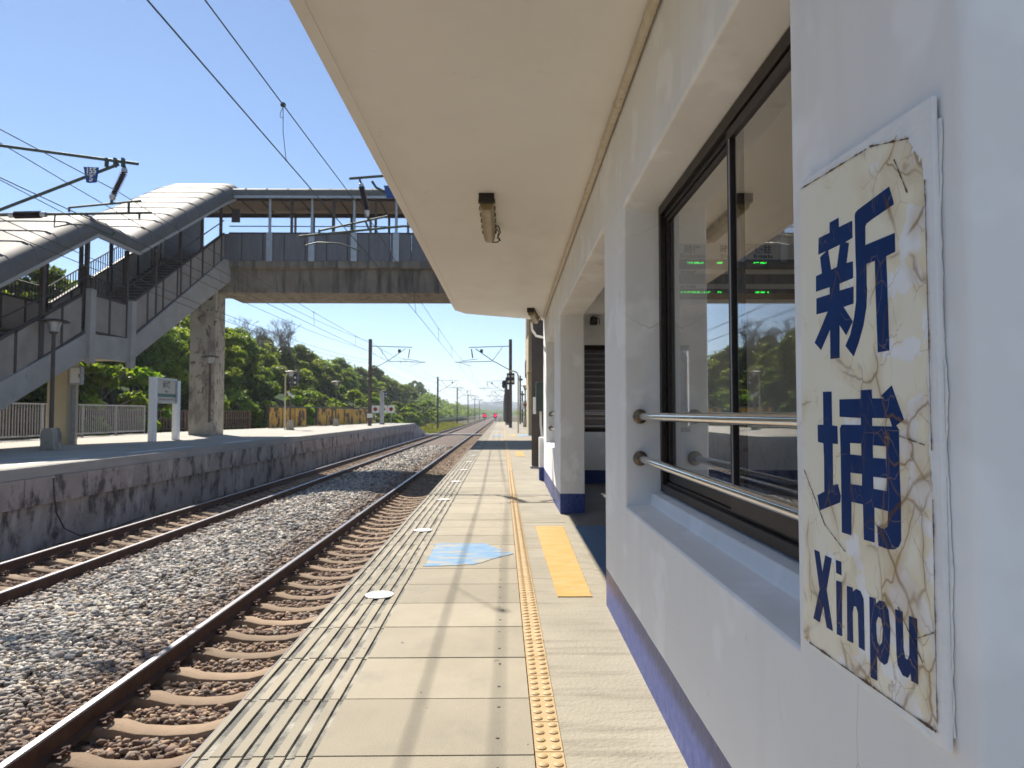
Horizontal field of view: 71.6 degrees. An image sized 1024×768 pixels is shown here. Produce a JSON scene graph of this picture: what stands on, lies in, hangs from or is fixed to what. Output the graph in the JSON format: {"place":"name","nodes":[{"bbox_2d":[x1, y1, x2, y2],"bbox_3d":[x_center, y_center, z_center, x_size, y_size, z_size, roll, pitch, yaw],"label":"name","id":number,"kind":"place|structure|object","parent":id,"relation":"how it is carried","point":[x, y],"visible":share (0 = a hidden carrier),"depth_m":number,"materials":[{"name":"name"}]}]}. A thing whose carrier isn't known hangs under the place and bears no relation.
{"place":"outdoors","nodes":[
{"label":"outdoors","id":0,"kind":"place"},
{"bbox_2d":[0,431,414,560],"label":"platform body","id":1,"kind":"structure","parent":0,"point":[28,530],"depth_m":15.88,"materials":[{"name":"grey concrete"}]},
{"bbox_2d":[53,477,144,535],"bbox_3d":[-7.986,2.284,13.932,0.092,1.174,3.014,0,-2,2],"label":"cable","id":2,"kind":"object","parent":1,"relation":"hanging from","point":[76,533],"visible":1,"depth_m":12.84,"materials":[{"name":"black rubber"}]},
{"bbox_2d":[0,426,415,512],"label":"block course","id":3,"kind":"object","parent":1,"relation":"attached to","point":[21,494],"visible":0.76,"depth_m":15.77,"materials":[{"name":"grey concrete"}]},
{"bbox_2d":[0,423,415,482],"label":"platform coping","id":4,"kind":"object","parent":1,"relation":"on","point":[9,475],"visible":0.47,"depth_m":15.78,"materials":[{"name":"grey concrete"}]},
{"bbox_2d":[0,423,412,469],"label":"platform top","id":5,"kind":"structure","parent":4,"relation":"on","point":[21,451],"depth_m":21.48,"materials":[{"name":"grey concrete"}]},
{"bbox_2d":[37,318,70,449],"bbox_3d":[-11.527,-0.002,17.802,0.720,3.300,0.720,0,-2,-1],"label":"platform lamp","id":6,"kind":"object","parent":5,"relation":"on","point":[50,437],"visible":0.99,"depth_m":17.74,"materials":[{"name":"metal"}]},
{"bbox_2d":[46,363,78,444],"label":"stair pier","id":7,"kind":"structure","parent":5,"relation":"on","point":[66,409],"depth_m":20.61,"materials":[{"name":"grey paint"}]},
{"bbox_2d":[69,366,83,384],"bbox_3d":[-12.655,-0.246,20.621,0.340,0.520,0.185,0,-2,-1],"label":"electrical box","id":8,"kind":"object","parent":7,"relation":"attached to","point":[76,375],"visible":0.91,"depth_m":20.55,"materials":[{"name":"grey paint"}]},
{"bbox_2d":[70,368,79,382],"bbox_3d":[-12.654,-0.249,20.547,0.260,0.440,0.011,0,-2,-1],"label":"door","id":9,"kind":"structure","parent":8,"relation":"in","point":[74,372],"depth_m":20.54,"materials":[{"name":"white paint"}]},
{"bbox_2d":[0,403,144,438],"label":"platform railing","id":10,"kind":"object","parent":5,"relation":"on","point":[116,431],"visible":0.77,"depth_m":27.72,"materials":[{"name":"metal"}]},
{"bbox_2d":[0,144,151,235],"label":"catenary mast","id":11,"kind":"object","parent":5,"relation":"on","point":[93,172],"visible":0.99,"depth_m":11.75,"materials":[{"name":"metal"}]},
{"bbox_2d":[0,218,448,394],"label":"feeder wire","id":12,"kind":"object","parent":11,"relation":"attached to","point":[162,288],"visible":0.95,"depth_m":19.65,"materials":[{"name":"black metal"}]},
{"bbox_2d":[0,180,455,391],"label":"feeder wire","id":13,"kind":"object","parent":11,"relation":"attached to","point":[169,266],"visible":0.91,"depth_m":20.31,"materials":[{"name":"black metal"}]},
{"bbox_2d":[0,129,471,399],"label":"overhead wire","id":14,"kind":"object","parent":11,"relation":"hanging from","point":[162,253],"visible":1,"depth_m":12.88,"materials":[{"name":"black metal"}]},
{"bbox_2d":[0,183,237,410],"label":"covered staircase","id":15,"kind":"structure","parent":5,"relation":"on","point":[109,318],"depth_m":21.74,"materials":[{"name":"grey metal"}]},
{"bbox_2d":[0,434,305,466],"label":"platform line","id":16,"kind":"object","parent":5,"relation":"on","point":[128,452],"visible":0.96,"depth_m":14.30,"materials":[{"name":"white paint"}]},
{"bbox_2d":[148,377,180,441],"bbox_3d":[-11.688,0.851,23.895,0.200,2.100,1.850,0,-2,-1],"label":"name board","id":17,"kind":"object","parent":5,"relation":"on","point":[164,390],"visible":1,"depth_m":23.71,"materials":[{"name":"white paint"}]},
{"bbox_2d":[201,355,219,435],"bbox_3d":[-12.389,0.466,29.084,0.720,3.300,0.720,0,-2,-1],"label":"platform lamp","id":18,"kind":"object","parent":5,"relation":"on","point":[209,428],"visible":1,"depth_m":29.02,"materials":[{"name":"metal"}]},
{"bbox_2d":[284,373,296,429],"bbox_3d":[-12.455,0.942,39.920,0.657,3.247,0.167,0,-2,-1],"label":"signal","id":19,"kind":"object","parent":5,"relation":"on","point":[294,380],"visible":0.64,"depth_m":39.87,"materials":[{"name":"white paint"}]},
{"bbox_2d":[284,370,296,429],"bbox_3d":[-12.291,0.893,39.377,0.720,3.300,0.720,0,-2,-1],"label":"platform lamp","id":20,"kind":"object","parent":5,"relation":"on","point":[289,424],"visible":1,"depth_m":39.30,"materials":[{"name":"metal"}]},
{"bbox_2d":[164,188,450,434],"bbox_3d":[-5.105,-3.003,31.903,19.980,10.765,4.152,0,-2,-1],"label":"footbridge","id":21,"kind":"object","parent":5,"relation":"on","point":[291,265],"visible":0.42,"depth_m":30.26,"materials":[{"name":"concrete"}]},
{"bbox_2d":[164,198,404,257],"bbox_3d":[-5.115,-6.617,32.053,19.600,3.000,3.600,0,-2,-1],"label":"window frame","id":22,"kind":"structure","parent":21,"relation":"in","point":[193,231],"depth_m":32.20,"materials":[{"name":"grey metal"}]},
{"bbox_2d":[267,406,372,427],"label":"panel wall","id":23,"kind":"structure","parent":5,"relation":"on","point":[275,417],"depth_m":52.15,"materials":[{"name":"brown metal"}]},
{"bbox_2d":[332,381,339,425],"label":"platform lamp","id":24,"kind":"object","parent":5,"relation":"on","point":[335,421],"visible":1,"depth_m":51.81,"materials":[{"name":"metal"}]},
{"bbox_2d":[379,391,384,424],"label":"grey post","id":25,"kind":"object","parent":5,"relation":"on","point":[382,409],"visible":1,"depth_m":58.26,"materials":[{"name":"metal"}]},
{"bbox_2d":[372,406,394,423],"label":"flower sign","id":26,"kind":"object","parent":5,"relation":"on","point":[387,409],"visible":0.77,"depth_m":61.85,"materials":[{"name":"white metal"}]},
{"bbox_2d":[367,339,425,425],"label":"catenary mast","id":27,"kind":"object","parent":5,"relation":"on","point":[369,415],"visible":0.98,"depth_m":52.38,"materials":[{"name":"metal"}]},
{"bbox_2d":[0,229,466,400],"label":"feeder wire","id":28,"kind":"object","parent":27,"relation":"attached to","point":[167,298],"visible":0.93,"depth_m":19.59,"materials":[{"name":"black metal"}]},
{"bbox_2d":[11,384,473,437],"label":"hillside","id":29,"kind":"structure","parent":0,"point":[114,392],"depth_m":86.81,"materials":[{"name":"green plant"}]},
{"bbox_2d":[8,394,45,433],"bbox_3d":[-20.204,1.376,27.990,3.578,3.690,4.379,2,-3,-34],"label":"shrub","id":30,"kind":"object","parent":29,"relation":"on","point":[28,396],"visible":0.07,"depth_m":28.93,"materials":[{"name":"green plant"}]},
{"bbox_2d":[1,264,68,393],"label":"tree","id":31,"kind":"object","parent":29,"relation":"on","point":[56,273],"visible":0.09,"depth_m":33.27,"materials":[{"name":"green plant"}]},
{"bbox_2d":[14,361,111,435],"bbox_3d":[-19.683,0.399,30.581,5.829,5.772,4.206,-2,-3,35],"label":"tree","id":32,"kind":"object","parent":29,"relation":"on","point":[96,368],"visible":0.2,"depth_m":30.32,"materials":[{"name":"green plant"}]},
{"bbox_2d":[80,359,141,394],"bbox_3d":[-22.651,-0.729,37.283,5.365,6.562,5.776,0,-2,-6],"label":"tree","id":33,"kind":"object","parent":29,"relation":"on","point":[111,363],"visible":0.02,"depth_m":37.08,"materials":[{"name":"green plant"}]},
{"bbox_2d":[78,364,147,434],"bbox_3d":[-19.525,1.347,34.952,3.629,4.761,5.472,0,-2,10],"label":"shrub","id":34,"kind":"object","parent":29,"relation":"on","point":[120,371],"visible":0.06,"depth_m":34.71,"materials":[{"name":"green plant"}]},
{"bbox_2d":[79,368,161,434],"bbox_3d":[-19.135,1.479,32.454,3.647,4.560,5.499,-1,-3,22],"label":"shrub","id":35,"kind":"object","parent":29,"relation":"on","point":[110,380],"visible":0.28,"depth_m":33.01,"materials":[{"name":"green plant"}]},
{"bbox_2d":[113,366,181,427],"bbox_3d":[-19.369,1.502,36.588,4.256,4.927,6.418,1,-3,-24],"label":"shrub","id":36,"kind":"object","parent":29,"relation":"on","point":[141,376],"visible":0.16,"depth_m":36.30,"materials":[{"name":"green plant"}]},
{"bbox_2d":[129,328,188,391],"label":"tree","id":37,"kind":"object","parent":29,"relation":"on","point":[157,354],"visible":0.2,"depth_m":40.36,"materials":[{"name":"green plant"}]},
{"bbox_2d":[134,326,189,391],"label":"tree","id":38,"kind":"object","parent":29,"relation":"on","point":[179,372],"visible":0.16,"depth_m":43.78,"materials":[{"name":"green plant"}]},
{"bbox_2d":[180,364,229,411],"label":"tree","id":39,"kind":"object","parent":29,"relation":"on","point":[185,406],"visible":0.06,"depth_m":44.05,"materials":[{"name":"green plant"}]},
{"bbox_2d":[178,324,248,389],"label":"tree","id":40,"kind":"object","parent":29,"relation":"on","point":[234,356],"visible":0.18,"depth_m":50.91,"materials":[{"name":"green plant"}]},
{"bbox_2d":[177,314,252,382],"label":"tree","id":41,"kind":"object","parent":29,"relation":"on","point":[185,323],"visible":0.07,"depth_m":53.89,"materials":[{"name":"green plant"}]},
{"bbox_2d":[224,388,260,428],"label":"tree","id":42,"kind":"object","parent":29,"relation":"on","point":[244,406],"visible":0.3,"depth_m":49.06,"materials":[{"name":"green plant"}]},
{"bbox_2d":[229,395,261,425],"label":"tree","id":43,"kind":"object","parent":29,"relation":"on","point":[246,398],"visible":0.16,"depth_m":50.90,"materials":[{"name":"green plant"}]},
{"bbox_2d":[229,314,268,346],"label":"bare tree","id":44,"kind":"object","parent":29,"relation":"on","point":[258,334],"visible":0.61,"depth_m":72.54,"materials":[{"name":"grey plant"}]},
{"bbox_2d":[226,327,280,407],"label":"tree","id":45,"kind":"object","parent":29,"relation":"on","point":[254,382],"visible":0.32,"depth_m":57.79,"materials":[{"name":"green plant"}]},
{"bbox_2d":[252,399,279,427],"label":"shrub","id":46,"kind":"object","parent":29,"relation":"on","point":[263,406],"visible":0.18,"depth_m":52.79,"materials":[{"name":"green plant"}]},
{"bbox_2d":[239,354,300,413],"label":"tree","id":47,"kind":"object","parent":29,"relation":"on","point":[272,363],"visible":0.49,"depth_m":63.57,"materials":[{"name":"green plant"}]},
{"bbox_2d":[266,319,301,382],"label":"bare tree","id":48,"kind":"object","parent":29,"relation":"on","point":[284,343],"visible":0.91,"depth_m":70.22,"materials":[{"name":"grey plant"}]},
{"bbox_2d":[272,346,318,391],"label":"tree","id":49,"kind":"object","parent":29,"relation":"on","point":[284,359],"visible":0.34,"depth_m":70.42,"materials":[{"name":"green plant"}]},
{"bbox_2d":[291,389,321,416],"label":"tree","id":50,"kind":"object","parent":29,"relation":"on","point":[308,393],"visible":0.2,"depth_m":61.96,"materials":[{"name":"green plant"}]},
{"bbox_2d":[280,343,333,394],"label":"tree","id":51,"kind":"object","parent":29,"relation":"on","point":[316,368],"visible":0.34,"depth_m":81.36,"materials":[{"name":"green plant"}]},
{"bbox_2d":[310,361,349,406],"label":"tree","id":52,"kind":"object","parent":29,"relation":"on","point":[330,372],"visible":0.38,"depth_m":85.55,"materials":[{"name":"green plant"}]},
{"bbox_2d":[328,364,353,394],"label":"tree","id":53,"kind":"object","parent":29,"relation":"on","point":[347,376],"visible":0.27,"depth_m":97.46,"materials":[{"name":"green plant"}]},
{"bbox_2d":[331,357,360,408],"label":"tree","id":54,"kind":"object","parent":29,"relation":"on","point":[342,363],"visible":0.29,"depth_m":102.76,"materials":[{"name":"green plant"}]},
{"bbox_2d":[340,369,367,407],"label":"tree","id":55,"kind":"object","parent":29,"relation":"on","point":[361,381],"visible":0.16,"depth_m":113.55,"materials":[{"name":"green plant"}]},
{"bbox_2d":[354,366,378,393],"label":"tree","id":56,"kind":"object","parent":29,"relation":"on","point":[363,373],"visible":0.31,"depth_m":118.49,"materials":[{"name":"green plant"}]},
{"bbox_2d":[363,377,386,398],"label":"tree","id":57,"kind":"object","parent":29,"relation":"on","point":[380,385],"visible":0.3,"depth_m":124.05,"materials":[{"name":"green plant"}]},
{"bbox_2d":[366,397,392,419],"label":"shrub","id":58,"kind":"object","parent":29,"relation":"on","point":[386,415],"visible":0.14,"depth_m":79.01,"materials":[{"name":"green plant"}]},
{"bbox_2d":[366,365,393,405],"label":"tree","id":59,"kind":"object","parent":29,"relation":"on","point":[377,372],"visible":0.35,"depth_m":133.68,"materials":[{"name":"green plant"}]},
{"bbox_2d":[386,378,401,405],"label":"tree","id":60,"kind":"object","parent":29,"relation":"on","point":[394,393],"visible":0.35,"depth_m":144.15,"materials":[{"name":"green plant"}]},
{"bbox_2d":[389,380,405,402],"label":"tree","id":61,"kind":"object","parent":29,"relation":"on","point":[402,392],"visible":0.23,"depth_m":148.68,"materials":[{"name":"green plant"}]},
{"bbox_2d":[22,421,464,438],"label":"grass","id":62,"kind":"structure","parent":0,"point":[429,428],"depth_m":106.21,"materials":[{"name":"green plant"}]},
{"bbox_2d":[0,409,250,439],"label":"wooden fence","id":63,"kind":"object","parent":62,"relation":"on","point":[245,418],"visible":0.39,"depth_m":32.39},
{"bbox_2d":[265,395,314,425],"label":"shrub","id":64,"kind":"object","parent":62,"relation":"on","point":[296,399],"visible":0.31,"depth_m":56.82,"materials":[{"name":"green plant"}]},
{"bbox_2d":[275,389,314,416],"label":"shrub","id":65,"kind":"object","parent":62,"relation":"on","point":[296,392],"visible":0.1,"depth_m":58.95,"materials":[{"name":"green plant"}]},
{"bbox_2d":[339,390,373,423],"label":"shrub","id":66,"kind":"object","parent":62,"relation":"on","point":[353,394],"visible":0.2,"depth_m":73.10,"materials":[{"name":"green plant"}]},
{"bbox_2d":[379,395,400,422],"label":"shrub","id":67,"kind":"object","parent":62,"relation":"on","point":[396,418],"visible":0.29,"depth_m":89.58,"materials":[{"name":"green plant"}]},
{"bbox_2d":[396,406,419,422],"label":"shrub","id":68,"kind":"object","parent":62,"relation":"on","point":[413,416],"visible":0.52,"depth_m":107.40,"materials":[{"name":"green plant"}]},
{"bbox_2d":[418,402,431,423],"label":"shrub","id":69,"kind":"object","parent":62,"relation":"on","point":[425,413],"visible":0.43,"depth_m":124.44,"materials":[{"name":"green plant"}]},
{"bbox_2d":[437,377,462,427],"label":"catenary mast","id":70,"kind":"object","parent":62,"relation":"on","point":[438,395],"visible":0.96,"depth_m":105.86,"materials":[{"name":"metal"}]},
{"bbox_2d":[0,143,476,400],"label":"feeder wire","id":71,"kind":"object","parent":70,"relation":"attached to","point":[170,242],"visible":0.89,"depth_m":19.70,"materials":[{"name":"black metal"}]},
{"bbox_2d":[0,0,526,403],"label":"sky","id":72,"kind":"structure","parent":0,"point":[110,79],"materials":[{"name":"blue"}]},
{"bbox_2d":[431,415,526,433],"bbox_3d":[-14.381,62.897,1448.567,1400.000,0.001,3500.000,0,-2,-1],"label":"ground","id":73,"kind":"structure","parent":0,"point":[471,420],"depth_m":329.43,"materials":[{"name":"soil"}]},
{"bbox_2d":[0,415,500,760],"bbox_3d":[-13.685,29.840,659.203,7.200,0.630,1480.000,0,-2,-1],"label":"ballast bed","id":74,"kind":"object","parent":73,"relation":"on","point":[452,440],"visible":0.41,"depth_m":7.64,"materials":[{"name":"grey gravel"}]},
{"bbox_2d":[0,445,468,762],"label":"ballast","id":75,"kind":"structure","parent":74,"relation":"on","point":[101,631],"depth_m":8.15,"materials":[{"name":"gravel"}]},
{"bbox_2d":[0,416,492,606],"bbox_3d":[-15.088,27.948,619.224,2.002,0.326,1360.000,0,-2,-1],"label":"railway track","id":76,"kind":"structure","parent":74,"relation":"on","point":[25,564],"depth_m":13.06,"materials":[{"name":"brown metal"}]},
{"bbox_2d":[0,416,499,767],"bbox_3d":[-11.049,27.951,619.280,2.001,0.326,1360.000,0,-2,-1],"label":"railway track","id":77,"kind":"structure","parent":74,"relation":"on","point":[93,719],"depth_m":6.60,"materials":[{"name":"brown metal"}]},
{"bbox_2d":[275,346,526,417],"bbox_3d":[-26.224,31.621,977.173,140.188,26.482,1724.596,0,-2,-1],"label":"distant wood","id":78,"kind":"object","parent":73,"relation":"on","point":[448,409],"visible":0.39,"depth_m":263.85,"materials":[{"name":"green plant"}]},
{"bbox_2d":[221,438,605,767],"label":"platform","id":79,"kind":"structure","parent":73,"relation":"on","point":[572,525],"depth_m":5.40,"materials":[{"name":"concrete"}]},
{"bbox_2d":[180,428,488,767],"bbox_3d":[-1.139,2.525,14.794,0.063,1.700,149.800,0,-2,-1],"label":"platform edge strip","id":80,"kind":"object","parent":79,"relation":"attached to","point":[191,757],"visible":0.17,"depth_m":3.11,"materials":[{"name":"paint"}]},
{"bbox_2d":[184,422,534,767],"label":"platform paving","id":81,"kind":"structure","parent":79,"relation":"on","point":[431,673],"depth_m":2.97,"materials":[{"name":"concrete"}]},
{"bbox_2d":[365,591,393,598],"bbox_3d":[-0.773,1.228,4.142,0.168,0.008,0.168,0,-2,-1],"label":"marker disc","id":82,"kind":"object","parent":81,"relation":"on","point":[379,594],"visible":1,"depth_m":4.13,"materials":[{"name":"white paint"}]},
{"bbox_2d":[424,543,512,565],"bbox_3d":[-0.304,1.281,5.357,0.633,0.003,0.870,0,-2,-1],"label":"blue arrow marking","id":83,"kind":"object","parent":81,"relation":"on","point":[450,554],"visible":1,"depth_m":5.32,"materials":[{"name":"blue paint"}]},
{"bbox_2d":[503,422,565,767],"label":"tactile paving","id":84,"kind":"structure","parent":79,"relation":"on","point":[548,749],"depth_m":2.99,"materials":[{"name":"tile"}]},
{"bbox_2d":[504,422,687,767],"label":"platform walk","id":85,"kind":"structure","parent":79,"relation":"on","point":[608,713],"depth_m":2.94,"materials":[{"name":"concrete"}]},
{"bbox_2d":[299,175,543,468],"bbox_3d":[-1.617,-1.681,13.527,4.774,7.200,0.444,0,-2,-12],"label":"catenary mast","id":86,"kind":"object","parent":85,"relation":"on","point":[537,372],"visible":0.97,"depth_m":13.74,"materials":[{"name":"metal"}]},
{"bbox_2d":[455,339,511,427],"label":"catenary mast","id":87,"kind":"object","parent":85,"relation":"on","point":[510,385],"visible":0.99,"depth_m":52.53,"materials":[{"name":"metal"}]},
{"bbox_2d":[506,389,508,424],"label":"post","id":88,"kind":"object","parent":85,"relation":"on","point":[507,406],"visible":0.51,"depth_m":65.76,"materials":[{"name":"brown metal"}]},
{"bbox_2d":[507,370,518,432],"bbox_3d":[0.046,0.960,38.542,0.657,3.397,0.167,0,-2,-1],"label":"signal","id":89,"kind":"object","parent":85,"relation":"on","point":[512,378],"visible":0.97,"depth_m":38.52,"materials":[{"name":"white paint"}]},
{"bbox_2d":[525,319,531,435],"bbox_3d":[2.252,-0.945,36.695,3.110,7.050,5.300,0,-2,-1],"label":"pillar","id":90,"kind":"structure","parent":85,"relation":"on","point":[528,376],"depth_m":34.15,"materials":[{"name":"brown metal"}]},
{"bbox_2d":[533,382,543,436],"bbox_3d":[0.494,0.769,12.645,0.230,1.608,0.319,0,-2,-1],"label":"switch box","id":91,"kind":"object","parent":85,"relation":"on","point":[538,402],"visible":0.49,"depth_m":12.61,"materials":[{"name":"white paint"}]},
{"bbox_2d":[535,526,592,596],"bbox_3d":[0.362,1.283,5.391,0.266,0.003,2.574,0,-2,-1],"label":"yellow marking","id":92,"kind":"object","parent":85,"relation":"on","point":[566,574],"visible":1,"depth_m":5.00,"materials":[{"name":"paint"}]},
{"bbox_2d":[289,0,1023,767],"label":"station building","id":93,"kind":"structure","parent":85,"relation":"on","point":[679,474],"depth_m":2.55,"materials":[{"name":"white paint"}]},
{"bbox_2d":[478,193,500,242],"bbox_3d":[-0.159,-1.210,5.275,0.151,0.105,1.027,0,-2,-1],"label":"ceiling light","id":94,"kind":"object","parent":93,"relation":"attached to","point":[487,207],"visible":1,"depth_m":5.02,"materials":[{"name":"plastic"}]},
{"bbox_2d":[527,308,540,323],"bbox_3d":[0.334,-0.995,10.450,0.151,0.105,1.027,0,-2,6],"label":"ceiling light","id":95,"kind":"object","parent":93,"relation":"attached to","point":[533,315],"visible":1,"depth_m":10.18,"materials":[{"name":"plastic"}]},
{"bbox_2d":[576,526,605,575],"bbox_3d":[0.997,1.289,5.546,0.802,0.003,2.277,0,-2,-1],"label":"blue marking","id":96,"kind":"object","parent":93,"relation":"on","point":[594,538],"visible":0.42,"depth_m":5.88,"materials":[{"name":"paint"}]},
{"bbox_2d":[584,345,604,431],"bbox_3d":[1.783,0.069,10.825,1.840,1.320,0.060,0,-2,0],"label":"window frame","id":97,"kind":"structure","parent":93,"relation":"in","point":[586,347],"depth_m":10.82,"materials":[{"name":"brown metal"}]},
{"bbox_2d":[584,351,604,425],"bbox_3d":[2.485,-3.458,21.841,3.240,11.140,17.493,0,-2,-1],"label":"window shutter","id":98,"kind":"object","parent":97,"relation":"in","point":[594,381],"depth_m":16.51,"materials":[{"name":"metal"}]},
{"bbox_2d":[543,0,659,318],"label":"ceiling pipe","id":99,"kind":"object","parent":93,"relation":"attached to","point":[648,17],"visible":1,"depth_m":3.41,"materials":[{"name":"beige metal"}]},
{"bbox_2d":[658,27,798,560],"bbox_3d":[0.718,-0.208,2.336,0.050,1.328,1.976,0,-2,0],"label":"window","id":100,"kind":"structure","parent":93,"relation":"in","point":[682,215],"depth_m":2.67,"materials":[{"name":"brown metal"}]},
{"bbox_2d":[702,244,794,307],"bbox_3d":[1.665,-0.913,5.126,1.470,0.710,0.146,0,-2,-1],"label":"departure display","id":101,"kind":"object","parent":93,"relation":"hanging from","point":[770,279],"visible":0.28,"depth_m":5.05,"materials":[{"name":"brown metal"}]},
{"bbox_2d":[800,96,955,752],"bbox_3d":[0.525,0.040,1.072,0.012,0.822,0.422,0,-2,0],"label":"name sign","id":102,"kind":"object","parent":93,"relation":"attached to","point":[878,576],"visible":1,"depth_m":1.00,"materials":[{"name":"white paint"}]},
{"bbox_2d":[462,401,524,414],"bbox_3d":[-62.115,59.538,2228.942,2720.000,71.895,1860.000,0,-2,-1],"label":"hills","id":103,"kind":"structure","parent":0,"point":[486,406],"depth_m":1451.93,"materials":[{"name":"grey"}]},
{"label":"catenary mast","id":104,"kind":"object","parent":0,"visible":0},
{"bbox_2d":[147,0,492,402],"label":"overhead wire","id":105,"kind":"object","parent":104,"relation":"hanging from","point":[282,104],"visible":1,"depth_m":7.60,"materials":[{"name":"black metal"}]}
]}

